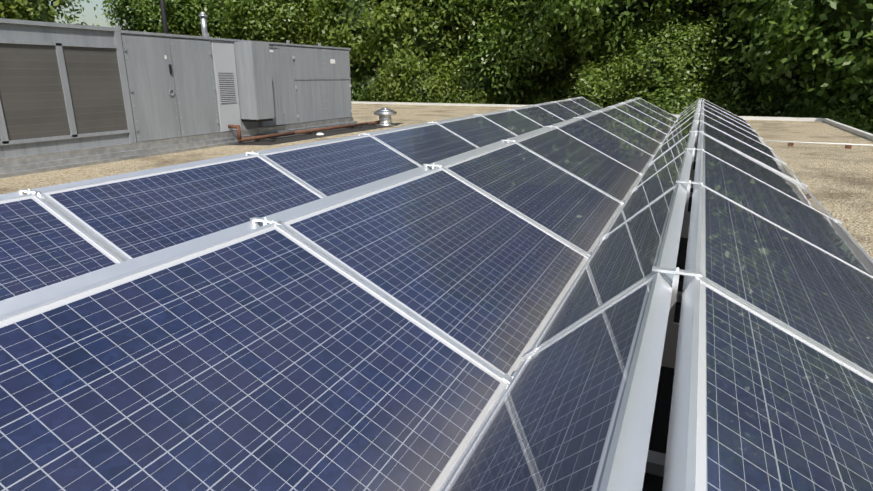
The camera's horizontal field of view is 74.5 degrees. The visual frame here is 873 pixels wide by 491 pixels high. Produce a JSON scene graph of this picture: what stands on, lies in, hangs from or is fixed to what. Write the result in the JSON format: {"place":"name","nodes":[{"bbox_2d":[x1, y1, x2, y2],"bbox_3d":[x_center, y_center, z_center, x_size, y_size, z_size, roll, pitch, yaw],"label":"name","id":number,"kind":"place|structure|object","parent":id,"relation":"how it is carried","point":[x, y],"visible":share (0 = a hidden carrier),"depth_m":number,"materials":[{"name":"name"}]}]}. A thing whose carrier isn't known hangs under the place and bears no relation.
{"place":"outdoors","nodes":[
{"label":"outdoors","id":0,"kind":"place"},
{"bbox_2d":[49,0,384,77],"label":"sky","id":1,"kind":"structure","parent":0,"point":[88,17],"materials":[{"name":"white"}]},
{"bbox_2d":[0,103,872,258],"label":"building roof","id":2,"kind":"structure","parent":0,"point":[837,180],"depth_m":8.66,"materials":[{"name":"gravel"}]},
{"bbox_2d":[159,0,168,33],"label":"mast","id":3,"kind":"object","parent":2,"relation":"on","point":[164,16],"visible":0.19,"depth_m":13.23,"materials":[{"name":"black metal"}]},
{"bbox_2d":[0,11,356,177],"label":"hvac unit","id":4,"kind":"object","parent":2,"relation":"on","point":[73,95],"visible":1,"depth_m":8.90,"materials":[{"name":"paint"}]},
{"bbox_2d":[228,121,378,141],"bbox_3d":[-2.504,-2.712,12.820,0.537,0.357,5.331,7,18,23],"label":"gas pipe","id":5,"kind":"object","parent":2,"relation":"on","point":[260,138],"visible":0.92,"depth_m":11.73,"materials":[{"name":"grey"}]},
{"bbox_2d":[232,123,402,144],"bbox_3d":[-2.254,-2.555,12.903,0.869,0.001,6.004,7,18,23],"label":"roof tar patch","id":6,"kind":"object","parent":2,"relation":"on","point":[280,140],"visible":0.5,"depth_m":12.12,"materials":[{"name":"black asphalt"}]},
{"bbox_2d":[374,108,396,125],"bbox_3d":[-1.295,-3.255,14.505,0.600,0.442,0.600,7,18,23],"label":"roof vent","id":7,"kind":"object","parent":2,"relation":"on","point":[385,118],"visible":1,"depth_m":14.37,"materials":[{"name":"silver metal"}]},
{"bbox_2d":[0,97,872,490],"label":"solar array","id":8,"kind":"object","parent":2,"relation":"on","point":[578,293],"visible":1,"depth_m":1.77,"materials":[{"name":"aluminium"},{"name":"glass"},{"name":"silicon"}]},
{"bbox_2d":[351,101,872,140],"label":"roof edge trim","id":9,"kind":"structure","parent":2,"relation":"on","point":[861,133],"depth_m":16.40,"materials":[{"name":"silver metal"}]},
{"bbox_2d":[764,140,872,148],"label":"conduit","id":10,"kind":"object","parent":2,"relation":"on","point":[847,146],"visible":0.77,"depth_m":10.11,"materials":[{"name":"white"}]},
{"bbox_2d":[362,78,779,112],"bbox_3d":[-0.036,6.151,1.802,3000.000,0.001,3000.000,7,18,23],"label":"ground","id":11,"kind":"structure","parent":0,"point":[374,89],"depth_m":401.65,"materials":[{"name":"green plant"}]},
{"bbox_2d":[0,0,99,25],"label":"tree","id":12,"kind":"object","parent":11,"relation":"on","point":[37,10],"visible":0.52,"depth_m":22.96,"materials":[{"name":"green plant"}]},
{"bbox_2d":[95,0,257,40],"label":"tree","id":13,"kind":"object","parent":11,"relation":"on","point":[144,15],"visible":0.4,"depth_m":32.77,"materials":[{"name":"green plant"}]},
{"bbox_2d":[181,30,242,39],"bbox_3d":[-13.279,-8.357,34.721,6.856,9.183,7.205,-12,20,-36],"label":"tree","id":14,"kind":"object","parent":11,"relation":"on","point":[210,36],"depth_m":33.27,"materials":[{"name":"green plant"}]},
{"bbox_2d":[214,0,382,83],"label":"tree","id":15,"kind":"object","parent":11,"relation":"on","point":[262,16],"visible":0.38,"depth_m":30.37,"materials":[{"name":"green plant"}]},
{"bbox_2d":[246,24,350,72],"bbox_3d":[-8.258,-8.049,33.349,6.958,9.370,7.312,-12,20,-34],"label":"tree","id":16,"kind":"object","parent":11,"relation":"on","point":[293,41],"visible":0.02,"depth_m":31.25,"materials":[{"name":"green plant"}]},
{"bbox_2d":[350,72,375,101],"bbox_3d":[-4.669,-6.008,31.235,5.376,6.649,5.649,15,22,42],"label":"bush","id":17,"kind":"object","parent":11,"relation":"on","point":[357,92],"visible":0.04,"depth_m":29.75,"materials":[{"name":"green plant"}]},
{"bbox_2d":[298,0,499,95],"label":"tree","id":18,"kind":"object","parent":11,"relation":"on","point":[407,38],"visible":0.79,"depth_m":26.84,"materials":[{"name":"green plant"}]},
{"bbox_2d":[363,49,458,102],"bbox_3d":[-0.789,-6.126,29.115,6.346,8.079,6.039,7,18,24],"label":"bush","id":19,"kind":"object","parent":11,"relation":"on","point":[429,86],"visible":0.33,"depth_m":26.88,"materials":[{"name":"green plant"}]},
{"bbox_2d":[401,9,501,58],"bbox_3d":[-0.906,-16.878,36.540,18.009,24.515,18.135,2,17,7],"label":"tree","id":20,"kind":"object","parent":11,"relation":"on","point":[467,41],"visible":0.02,"depth_m":33.87,"materials":[{"name":"green plant"}]},
{"bbox_2d":[421,50,516,104],"bbox_3d":[1.790,-5.644,28.266,5.881,7.636,6.180,12,20,34],"label":"bush","id":21,"kind":"object","parent":11,"relation":"on","point":[470,96],"visible":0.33,"depth_m":26.71,"materials":[{"name":"green plant"}]},
{"bbox_2d":[415,0,609,104],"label":"tree","id":22,"kind":"object","parent":11,"relation":"on","point":[516,50],"visible":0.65,"depth_m":25.25,"materials":[{"name":"green plant"}]},
{"bbox_2d":[510,63,581,104],"bbox_3d":[5.956,-5.320,28.020,5.428,7.152,5.705,-6,17,-18],"label":"bush","id":23,"kind":"object","parent":11,"relation":"on","point":[555,90],"visible":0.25,"depth_m":26.40,"materials":[{"name":"green plant"}]},
{"bbox_2d":[569,29,683,99],"bbox_3d":[9.137,-5.431,25.382,6.933,8.863,6.597,6,17,18],"label":"tree","id":24,"kind":"object","parent":11,"relation":"on","point":[595,66],"depth_m":24.34,"materials":[{"name":"green plant"}]},
{"bbox_2d":[524,0,799,111],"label":"tree","id":25,"kind":"object","parent":11,"relation":"on","point":[600,21],"visible":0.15,"depth_m":21.71,"materials":[{"name":"green plant"}]},
{"bbox_2d":[562,0,782,116],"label":"tree","id":26,"kind":"object","parent":11,"relation":"on","point":[668,68],"visible":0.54,"depth_m":20.16,"materials":[{"name":"green plant"}]},
{"bbox_2d":[665,0,872,123],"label":"tree","id":27,"kind":"object","parent":11,"relation":"on","point":[829,39],"visible":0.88,"depth_m":16.94,"materials":[{"name":"green plant"}]},
{"bbox_2d":[751,68,872,133],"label":"bush","id":28,"kind":"object","parent":11,"relation":"on","point":[800,108],"visible":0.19,"depth_m":17.86,"materials":[{"name":"green plant"}]}
]}

